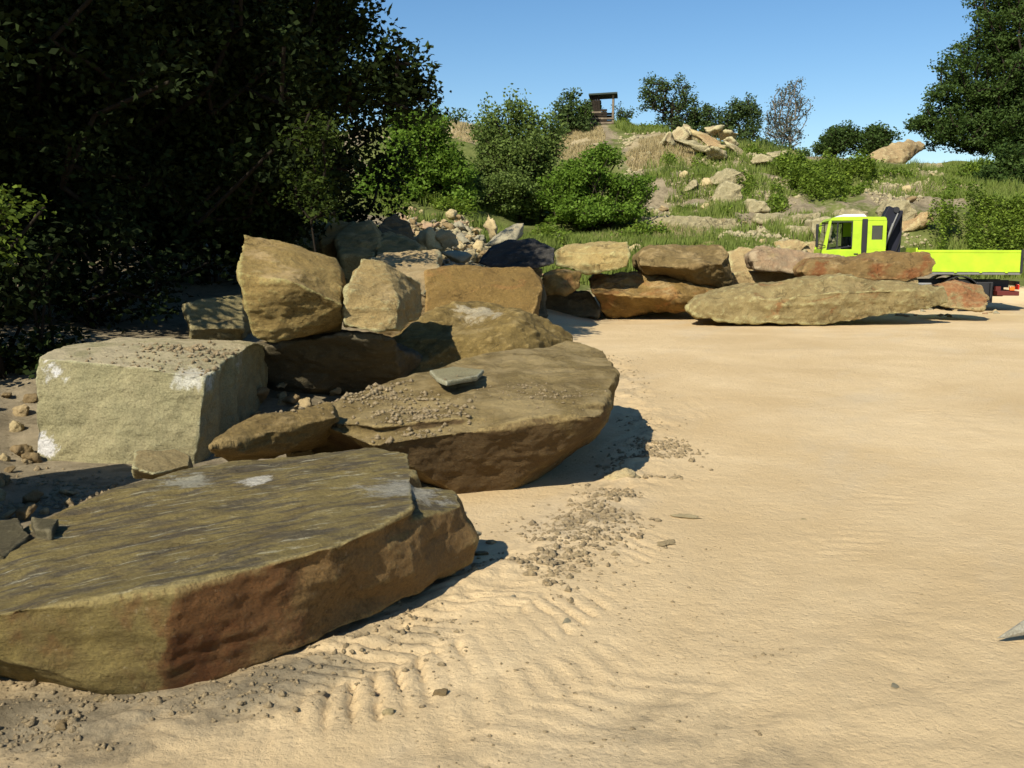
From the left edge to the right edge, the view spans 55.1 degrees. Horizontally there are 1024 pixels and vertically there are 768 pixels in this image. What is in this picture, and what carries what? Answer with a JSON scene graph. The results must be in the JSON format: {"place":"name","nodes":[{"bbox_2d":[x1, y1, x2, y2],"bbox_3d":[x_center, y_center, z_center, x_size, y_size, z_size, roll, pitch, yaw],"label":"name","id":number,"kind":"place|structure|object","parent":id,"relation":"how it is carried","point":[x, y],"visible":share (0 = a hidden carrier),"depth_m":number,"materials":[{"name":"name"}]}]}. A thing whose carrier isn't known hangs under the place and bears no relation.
{"place":"outdoors","nodes":[
{"label":"outdoors","id":0,"kind":"place"},
{"bbox_2d":[0,355,1022,767],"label":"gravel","id":1,"kind":"structure","parent":0,"point":[548,551],"depth_m":5.21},
{"bbox_2d":[0,124,1023,767],"bbox_3d":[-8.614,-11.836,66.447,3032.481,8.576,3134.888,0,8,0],"label":"ground","id":2,"kind":"structure","parent":0,"point":[808,422],"depth_m":4.90,"materials":[{"name":"sand"}]},
{"bbox_2d":[9,420,24,431],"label":"bank stone","id":3,"kind":"object","parent":2,"relation":"on","point":[15,426],"visible":0.96,"depth_m":8.34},
{"bbox_2d":[12,404,29,416],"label":"bank stone","id":4,"kind":"object","parent":2,"relation":"on","point":[21,410],"visible":0.93,"depth_m":8.75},
{"bbox_2d":[9,443,33,455],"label":"bank stone","id":5,"kind":"object","parent":2,"relation":"on","point":[19,450],"visible":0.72,"depth_m":7.82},
{"bbox_2d":[15,504,36,520],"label":"bank stone","id":6,"kind":"object","parent":2,"relation":"on","point":[26,511],"visible":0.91,"depth_m":6.14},
{"bbox_2d":[0,0,52,170],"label":"broadleaf tree","id":7,"kind":"object","parent":2,"relation":"on","point":[8,56],"visible":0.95,"depth_m":10.39,"materials":[{"name":"green plant"}]},
{"bbox_2d":[0,183,56,378],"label":"sunlit shrub","id":8,"kind":"object","parent":2,"relation":"on","point":[6,216],"visible":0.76,"depth_m":9.13,"materials":[{"name":"green plant"}]},
{"bbox_2d":[22,393,37,402],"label":"bank stone","id":9,"kind":"object","parent":2,"relation":"on","point":[30,398],"visible":0.95,"depth_m":9.02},
{"bbox_2d":[21,452,42,462],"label":"bank stone","id":10,"kind":"object","parent":2,"relation":"on","point":[34,457],"visible":0.94,"depth_m":7.67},
{"bbox_2d":[22,489,43,502],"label":"bank stone","id":11,"kind":"object","parent":2,"relation":"on","point":[33,495],"visible":0.98,"depth_m":6.49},
{"bbox_2d":[0,221,90,378],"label":"undergrowth shrub","id":12,"kind":"object","parent":2,"relation":"on","point":[32,354],"visible":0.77,"depth_m":9.56,"materials":[{"name":"green plant"}]},
{"bbox_2d":[55,719,67,730],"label":"loose stone","id":13,"kind":"object","parent":2,"relation":"on","point":[61,724],"visible":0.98,"depth_m":3.43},
{"bbox_2d":[0,161,239,333],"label":"undergrowth shrub","id":14,"kind":"object","parent":2,"relation":"on","point":[92,310],"visible":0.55,"depth_m":11.68,"materials":[{"name":"green plant"}]},
{"bbox_2d":[36,337,267,463],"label":"stone block","id":15,"kind":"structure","parent":2,"relation":"on","point":[104,410],"depth_m":7.75,"materials":[{"name":"beige stone"}]},
{"bbox_2d":[132,448,192,478],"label":"stone","id":16,"kind":"object","parent":2,"relation":"on","point":[150,464],"visible":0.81,"depth_m":6.96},
{"bbox_2d":[0,0,335,304],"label":"broadleaf tree","id":17,"kind":"object","parent":2,"relation":"on","point":[88,146],"visible":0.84,"depth_m":12.04,"materials":[{"name":"green plant"}]},
{"bbox_2d":[2,16,415,262],"bbox_3d":[-6.633,-5.500,18.302,9.817,7.239,4.770,0,8,0],"label":"broadleaf tree","id":18,"kind":"object","parent":2,"relation":"on","point":[346,208],"visible":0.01,"depth_m":18.36,"materials":[{"name":"green plant"}]},
{"bbox_2d":[182,295,251,340],"bbox_3d":[-3.555,-0.687,12.259,0.779,0.844,1.835,0,8,0],"label":"boulder","id":19,"kind":"object","parent":2,"relation":"on","point":[223,318],"visible":0.53,"depth_m":11.61,"materials":[{"name":"stone"}]},
{"bbox_2d":[118,160,331,285],"bbox_3d":[-4.682,-2.423,15.200,3.894,2.145,2.371,0,8,0],"label":"undergrowth shrub","id":20,"kind":"object","parent":2,"relation":"on","point":[284,234],"visible":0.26,"depth_m":15.02,"materials":[{"name":"green plant"}]},
{"bbox_2d":[2,0,456,244],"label":"oak tree","id":21,"kind":"object","parent":2,"relation":"on","point":[344,28],"visible":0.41,"depth_m":13.98,"materials":[{"name":"green plant"}]},
{"bbox_2d":[0,448,478,694],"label":"stone slab","id":22,"kind":"structure","parent":2,"relation":"on","point":[180,578],"depth_m":4.08,"materials":[{"name":"stone"}]},
{"bbox_2d":[0,518,29,558],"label":"stone flake","id":23,"kind":"object","parent":22,"relation":"on","point":[14,535],"visible":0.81,"depth_m":4.26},
{"bbox_2d":[31,517,58,539],"bbox_3d":[-2.052,0.638,4.330,0.106,0.063,0.256,-5,9,-31],"label":"stone flake","id":24,"kind":"object","parent":22,"relation":"on","point":[45,528],"visible":0.99,"depth_m":4.29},
{"bbox_2d":[257,387,269,402],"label":"bank stone","id":25,"kind":"object","parent":2,"relation":"on","point":[262,393],"visible":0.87,"depth_m":9.23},
{"bbox_2d":[208,402,339,461],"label":"stone block","id":26,"kind":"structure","parent":2,"relation":"on","point":[272,435],"depth_m":6.27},
{"bbox_2d":[294,397,311,409],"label":"bank stone","id":27,"kind":"object","parent":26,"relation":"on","point":[306,402],"visible":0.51,"depth_m":9.34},
{"bbox_2d":[282,394,300,404],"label":"bank stone","id":28,"kind":"object","parent":2,"relation":"on","point":[293,399],"visible":1,"depth_m":9.34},
{"bbox_2d":[286,450,313,456],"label":"stone","id":29,"kind":"object","parent":2,"relation":"on","point":[299,453],"visible":0.33,"depth_m":7.03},
{"bbox_2d":[285,214,334,253],"bbox_3d":[-3.811,-2.619,18.408,1.158,1.149,2.151,-1,8,-8],"label":"shrub","id":30,"kind":"object","parent":2,"relation":"on","point":[310,245],"visible":0.06,"depth_m":17.54,"materials":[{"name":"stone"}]},
{"bbox_2d":[270,109,353,251],"bbox_3d":[-2.454,-1.756,12.120,1.044,3.214,0.862,0,8,0],"label":"tree","id":31,"kind":"object","parent":2,"relation":"on","point":[315,193],"visible":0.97,"depth_m":11.93,"materials":[{"name":"green plant"}]},
{"bbox_2d":[319,221,347,257],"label":"boulder","id":32,"kind":"object","parent":2,"relation":"on","point":[327,246],"visible":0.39,"depth_m":17.30,"materials":[{"name":"grey stone"}]},
{"bbox_2d":[257,329,422,394],"bbox_3d":[-1.853,0.006,10.271,1.826,1.278,2.049,0,8,0],"label":"boulder","id":33,"kind":"object","parent":2,"relation":"on","point":[348,361],"visible":0.56,"depth_m":9.63,"materials":[{"name":"brown stone"}]},
{"bbox_2d":[236,235,345,342],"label":"stone block","id":34,"kind":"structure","parent":33,"relation":"on","point":[290,291],"depth_m":8.81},
{"bbox_2d":[342,259,422,332],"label":"stone block","id":35,"kind":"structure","parent":33,"relation":"on","point":[380,296],"depth_m":9.13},
{"bbox_2d":[272,104,415,228],"bbox_3d":[-5.092,-4.758,20.972,5.975,4.401,3.306,0,8,0],"label":"broadleaf tree","id":36,"kind":"object","parent":2,"relation":"on","point":[369,207],"visible":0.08,"depth_m":21.11,"materials":[{"name":"green plant"}]},
{"bbox_2d":[334,220,382,283],"bbox_3d":[-2.662,-2.328,17.414,0.867,1.166,2.337,0,8,0],"label":"boulder","id":37,"kind":"object","parent":2,"relation":"on","point":[355,243],"visible":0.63,"depth_m":16.66,"materials":[{"name":"stone"}]},
{"bbox_2d":[379,214,413,239],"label":"boulder","id":38,"kind":"object","parent":2,"relation":"on","point":[395,223],"visible":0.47,"depth_m":19.99,"materials":[{"name":"grey stone"}]},
{"bbox_2d":[376,231,426,254],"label":"boulder","id":39,"kind":"object","parent":2,"relation":"on","point":[391,242],"visible":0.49,"depth_m":16.93,"materials":[{"name":"stone"}]},
{"bbox_2d":[369,249,442,336],"bbox_3d":[-1.490,-1.148,13.756,1.186,1.471,2.589,0,8,0],"label":"boulder","id":40,"kind":"object","parent":2,"relation":"on","point":[414,264],"visible":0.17,"depth_m":13.32,"materials":[{"name":"stone"}]},
{"bbox_2d":[343,102,481,210],"bbox_3d":[-3.478,-7.477,32.858,4.886,3.745,3.405,0,8,0],"label":"leafy bush","id":41,"kind":"object","parent":2,"relation":"on","point":[436,159],"visible":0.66,"depth_m":32.24,"materials":[{"name":"green plant"}]},
{"bbox_2d":[380,104,470,125],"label":"broadleaf tree","id":42,"kind":"object","parent":2,"relation":"on","point":[459,115],"visible":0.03,"depth_m":62.20,"materials":[{"name":"green plant"}]},
{"bbox_2d":[414,227,445,253],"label":"rubble stone","id":43,"kind":"object","parent":2,"relation":"on","point":[426,239],"visible":0.67,"depth_m":21.99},
{"bbox_2d":[435,229,458,249],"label":"rubble stone","id":44,"kind":"object","parent":43,"relation":"on","point":[446,238],"visible":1,"depth_m":22.15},
{"bbox_2d":[441,250,471,262],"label":"rubble stone","id":45,"kind":"object","parent":2,"relation":"on","point":[455,256],"visible":1,"depth_m":21.13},
{"bbox_2d":[312,341,619,493],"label":"stone slab","id":46,"kind":"structure","parent":2,"relation":"on","point":[507,444],"depth_m":6.82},
{"bbox_2d":[70,340,606,444],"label":"earth clods","id":47,"kind":"object","parent":46,"relation":"on","point":[372,392],"visible":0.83,"depth_m":7.07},
{"bbox_2d":[430,367,483,385],"bbox_3d":[-0.432,-0.062,7.456,0.428,0.053,0.858,0,8,0],"label":"stone flake","id":48,"kind":"object","parent":46,"relation":"on","point":[465,375],"visible":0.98,"depth_m":7.37,"materials":[{"name":"stone"}]},
{"bbox_2d":[392,301,572,375],"bbox_3d":[-0.262,-0.421,11.224,2.244,1.045,2.047,0,8,0],"label":"boulder","id":49,"kind":"object","parent":2,"relation":"on","point":[444,335],"visible":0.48,"depth_m":10.60,"materials":[{"name":"stone"}]},
{"bbox_2d":[424,265,542,315],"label":"stone block","id":50,"kind":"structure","parent":2,"relation":"on","point":[516,287],"depth_m":12.64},
{"bbox_2d":[483,215,497,239],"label":"rubble stone","id":51,"kind":"object","parent":2,"relation":"on","point":[490,226],"visible":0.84,"depth_m":24.81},
{"bbox_2d":[467,165,537,213],"bbox_3d":[-0.765,-6.652,33.842,3.489,1.765,2.886,0,8,0],"label":"leafy bush","id":52,"kind":"object","parent":2,"relation":"on","point":[517,184],"visible":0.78,"depth_m":33.44,"materials":[{"name":"green plant"}]},
{"bbox_2d":[485,223,523,246],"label":"rubble stone","id":53,"kind":"object","parent":2,"relation":"on","point":[514,232],"visible":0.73,"depth_m":24.09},
{"bbox_2d":[464,83,570,224],"bbox_3d":[0.020,-8.064,35.048,4.244,5.284,4.123,0,8,0],"label":"willow bush","id":54,"kind":"object","parent":2,"relation":"on","point":[530,148],"visible":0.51,"depth_m":34.62,"materials":[{"name":"green plant"}]},
{"bbox_2d":[373,191,673,245],"bbox_3d":[0.601,-5.245,31.740,9.836,2.206,4.561,0,8,0],"label":"bramble patch","id":55,"kind":"object","parent":2,"relation":"on","point":[641,227],"visible":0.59,"depth_m":31.85,"materials":[{"name":"green plant"}]},
{"bbox_2d":[534,268,547,317],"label":"boulder","id":56,"kind":"object","parent":2,"relation":"on","point":[543,311],"visible":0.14,"depth_m":21.20,"materials":[{"name":"grey stone"}]},
{"bbox_2d":[479,238,554,269],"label":"boulder","id":57,"kind":"object","parent":56,"relation":"on","point":[533,254],"visible":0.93,"depth_m":19.55,"materials":[{"name":"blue stone"}]},
{"bbox_2d":[545,87,600,134],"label":"leafy bush","id":58,"kind":"object","parent":2,"relation":"on","point":[575,121],"visible":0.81,"depth_m":50.14,"materials":[{"name":"green plant"}]},
{"bbox_2d":[546,290,600,318],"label":"boulder","id":59,"kind":"object","parent":2,"relation":"on","point":[581,303],"visible":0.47,"depth_m":23.31,"materials":[{"name":"grey stone"}]},
{"bbox_2d":[542,268,581,296],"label":"boulder","id":60,"kind":"object","parent":59,"relation":"on","point":[564,282],"visible":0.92,"depth_m":22.07,"materials":[{"name":"brown stone"}]},
{"bbox_2d":[554,241,630,274],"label":"stone block","id":61,"kind":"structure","parent":60,"relation":"on","point":[597,257],"depth_m":22.48,"materials":[{"name":"beige stone"}]},
{"bbox_2d":[532,140,658,233],"bbox_3d":[2.903,-6.711,33.856,4.163,3.340,3.734,-5,10,-34],"label":"leafy bush","id":62,"kind":"object","parent":2,"relation":"on","point":[576,197],"visible":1,"depth_m":33.39,"materials":[{"name":"green plant"}]},
{"bbox_2d":[589,92,617,124],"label":"lookout hut","id":63,"kind":"object","parent":2,"relation":"on","point":[603,117],"visible":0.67,"depth_m":51.27,"materials":[{"name":"wood"}]},
{"bbox_2d":[445,120,794,251],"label":"dry grass","id":64,"kind":"structure","parent":2,"relation":"on","point":[652,145],"depth_m":45.27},
{"bbox_2d":[604,466,639,479],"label":"loose stone","id":65,"kind":"object","parent":2,"relation":"on","point":[621,472],"visible":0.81,"depth_m":7.21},
{"bbox_2d":[611,101,638,119],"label":"skyline bush","id":66,"kind":"object","parent":2,"relation":"on","point":[626,114],"visible":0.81,"depth_m":54.33,"materials":[{"name":"green plant"}]},
{"bbox_2d":[588,271,716,318],"bbox_3d":[3.414,-2.223,24.176,3.162,1.143,3.076,0,8,0],"label":"boulder","id":67,"kind":"object","parent":2,"relation":"on","point":[627,294],"visible":0.79,"depth_m":23.10,"materials":[{"name":"brown stone"}]},
{"bbox_2d":[632,244,733,287],"bbox_3d":[4.137,-2.900,24.166,2.360,1.083,2.876,0,8,0],"label":"boulder","id":68,"kind":"object","parent":67,"relation":"on","point":[702,264],"visible":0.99,"depth_m":23.16,"materials":[{"name":"brown stone"}]},
{"bbox_2d":[634,71,698,131],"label":"skyline tree","id":69,"kind":"object","parent":2,"relation":"on","point":[655,101],"visible":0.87,"depth_m":59.88,"materials":[{"name":"green plant"}]},
{"bbox_2d":[661,131,675,146],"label":"boulder","id":70,"kind":"object","parent":2,"relation":"on","point":[668,139],"visible":0.98,"depth_m":44.77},
{"bbox_2d":[672,126,689,141],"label":"boulder","id":71,"kind":"object","parent":2,"relation":"on","point":[680,133],"visible":0.73,"depth_m":45.01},
{"bbox_2d":[632,215,738,229],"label":"stone","id":72,"kind":"object","parent":2,"relation":"on","point":[696,221],"visible":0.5,"depth_m":33.98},
{"bbox_2d":[676,140,709,152],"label":"boulder","id":73,"kind":"object","parent":2,"relation":"on","point":[695,146],"visible":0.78,"depth_m":44.10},
{"bbox_2d":[364,118,1023,284],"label":"green grass","id":74,"kind":"structure","parent":2,"relation":"on","point":[731,244],"depth_m":36.47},
{"bbox_2d":[432,131,977,254],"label":"scree","id":75,"kind":"structure","parent":2,"relation":"on","point":[759,229],"depth_m":38.03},
{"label":"boulder","id":76,"kind":"object","parent":75,"relation":"on","visible":0},
{"bbox_2d":[689,129,725,148],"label":"boulder","id":77,"kind":"object","parent":76,"relation":"on","point":[707,140],"visible":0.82,"depth_m":44.61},
{"bbox_2d":[717,129,737,140],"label":"boulder","id":78,"kind":"object","parent":76,"relation":"on","point":[723,134],"visible":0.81,"depth_m":45.31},
{"bbox_2d":[704,125,724,135],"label":"boulder","id":79,"kind":"object","parent":78,"relation":"on","point":[713,130],"visible":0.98,"depth_m":45.16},
{"bbox_2d":[672,101,741,138],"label":"skyline tree","id":80,"kind":"object","parent":2,"relation":"on","point":[697,119],"visible":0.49,"depth_m":59.83,"materials":[{"name":"green plant"}]},
{"bbox_2d":[703,146,727,159],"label":"boulder","id":81,"kind":"object","parent":2,"relation":"on","point":[713,152],"visible":0.88,"depth_m":43.64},
{"bbox_2d":[710,181,742,202],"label":"stone","id":82,"kind":"object","parent":2,"relation":"on","point":[727,190],"visible":0.69,"depth_m":37.28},
{"bbox_2d":[710,168,745,185],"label":"stone","id":83,"kind":"object","parent":2,"relation":"on","point":[727,174],"visible":0.56,"depth_m":39.16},
{"bbox_2d":[715,92,764,143],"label":"skyline tree","id":84,"kind":"object","parent":2,"relation":"on","point":[746,110],"visible":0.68,"depth_m":59.04,"materials":[{"name":"green plant"}]},
{"bbox_2d":[727,247,752,271],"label":"boulder","id":85,"kind":"object","parent":2,"relation":"on","point":[737,260],"visible":0.43,"depth_m":25.99,"materials":[{"name":"stone"}]},
{"bbox_2d":[745,199,770,212],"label":"stone","id":86,"kind":"object","parent":2,"relation":"on","point":[755,206],"visible":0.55,"depth_m":35.46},
{"bbox_2d":[751,153,772,164],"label":"boulder","id":87,"kind":"object","parent":2,"relation":"on","point":[759,158],"visible":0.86,"depth_m":43.40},
{"bbox_2d":[731,270,795,284],"bbox_3d":[6.391,-2.655,25.093,1.902,0.584,1.475,0,8,0],"label":"stone block","id":88,"kind":"object","parent":2,"relation":"on","point":[753,276],"depth_m":24.42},
{"bbox_2d":[744,245,844,273],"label":"boulder","id":89,"kind":"object","parent":88,"relation":"on","point":[761,258],"visible":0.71,"depth_m":23.43,"materials":[{"name":"stone"}]},
{"bbox_2d":[739,136,815,156],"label":"grass","id":90,"kind":"structure","parent":2,"relation":"on","point":[804,151],"depth_m":55.24,"materials":[{"name":"green plant"}]},
{"bbox_2d":[752,212,820,225],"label":"stone","id":91,"kind":"object","parent":2,"relation":"on","point":[759,220],"visible":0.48,"depth_m":34.28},
{"bbox_2d":[761,76,814,147],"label":"skyline tree","id":92,"kind":"object","parent":2,"relation":"on","point":[786,129],"visible":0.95,"depth_m":58.11,"materials":[{"name":"grey plant"}]},
{"bbox_2d":[774,239,808,249],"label":"stone","id":93,"kind":"object","parent":2,"relation":"on","point":[796,244],"visible":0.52,"depth_m":31.85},
{"bbox_2d":[785,225,810,236],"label":"stone","id":94,"kind":"object","parent":2,"relation":"on","point":[797,228],"visible":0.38,"depth_m":33.27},
{"bbox_2d":[660,140,968,224],"bbox_3d":[12.183,-8.555,40.535,12.872,4.283,13.114,0,8,0],"label":"bramble patch","id":95,"kind":"object","parent":2,"relation":"on","point":[776,198],"visible":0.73,"depth_m":39.18,"materials":[{"name":"green plant"}]},
{"bbox_2d":[685,273,947,325],"bbox_3d":[6.703,-1.959,22.215,5.842,1.124,2.419,0,8,0],"label":"boulder","id":96,"kind":"object","parent":2,"relation":"on","point":[825,299],"visible":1,"depth_m":21.27,"materials":[{"name":"stone"}]},
{"bbox_2d":[792,251,935,280],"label":"stone slab","id":97,"kind":"structure","parent":96,"relation":"on","point":[887,265],"depth_m":22.25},
{"bbox_2d":[804,216,830,238],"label":"stone","id":98,"kind":"object","parent":2,"relation":"on","point":[811,223],"visible":0.36,"depth_m":33.01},
{"bbox_2d":[766,147,881,204],"bbox_3d":[12.654,-8.474,40.294,4.810,2.858,8.599,3,8,20],"label":"bramble patch","id":99,"kind":"object","parent":2,"relation":"on","point":[806,174],"visible":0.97,"depth_m":39.83,"materials":[{"name":"green plant"}]},
{"bbox_2d":[810,120,865,157],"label":"skyline bush","id":100,"kind":"object","parent":2,"relation":"on","point":[838,138],"visible":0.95,"depth_m":57.97,"materials":[{"name":"green plant"}]},
{"bbox_2d":[832,208,868,216],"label":"stone","id":101,"kind":"object","parent":2,"relation":"on","point":[842,211],"visible":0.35,"depth_m":34.83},
{"bbox_2d":[844,120,905,156],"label":"skyline bush","id":102,"kind":"object","parent":2,"relation":"on","point":[878,136],"visible":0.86,"depth_m":57.97,"materials":[{"name":"green plant"}]},
{"bbox_2d":[867,139,925,163],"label":"boulder","id":103,"kind":"object","parent":2,"relation":"on","point":[904,152],"visible":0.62,"depth_m":53.43,"materials":[{"name":"stone"}]},
{"bbox_2d":[875,199,917,220],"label":"stone","id":104,"kind":"object","parent":2,"relation":"on","point":[909,211],"visible":0.49,"depth_m":34.60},
{"bbox_2d":[843,157,991,177],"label":"bramble patch","id":105,"kind":"object","parent":2,"relation":"on","point":[974,166],"visible":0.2,"depth_m":44.89,"materials":[{"name":"green plant"}]},
{"bbox_2d":[902,211,933,230],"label":"stone","id":106,"kind":"object","parent":2,"relation":"on","point":[920,221],"visible":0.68,"depth_m":34.11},
{"bbox_2d":[814,206,1023,310],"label":"crane truck","id":107,"kind":"object","parent":2,"relation":"on","point":[852,234],"visible":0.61,"depth_m":26.66,"materials":[{"name":"paint"}]},
{"bbox_2d":[927,280,988,311],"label":"boulder","id":108,"kind":"object","parent":2,"relation":"on","point":[967,296],"visible":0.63,"depth_m":22.97,"materials":[{"name":"stone"}]},
{"bbox_2d":[903,0,1023,158],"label":"broadleaf tree","id":109,"kind":"object","parent":2,"relation":"on","point":[985,111],"visible":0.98,"depth_m":48.54,"materials":[{"name":"green plant"}]},
{"bbox_2d":[926,177,1023,249],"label":"bramble patch","id":110,"kind":"object","parent":2,"relation":"on","point":[1011,225],"visible":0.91,"depth_m":33.93,"materials":[{"name":"green plant"}]},
{"bbox_2d":[969,137,1023,183],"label":"leafy bush","id":111,"kind":"object","parent":2,"relation":"on","point":[1008,162],"visible":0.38,"depth_m":41.60,"materials":[{"name":"green plant"}]},
{"bbox_2d":[998,620,1023,637],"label":"stone shard","id":112,"kind":"object","parent":2,"relation":"on","point":[1016,630],"visible":1,"depth_m":4.25,"materials":[{"name":"grey stone"}]},
{"bbox_2d":[337,0,1022,163],"label":"sky","id":113,"kind":"structure","parent":0,"point":[863,62],"materials":[{"name":"blue"}]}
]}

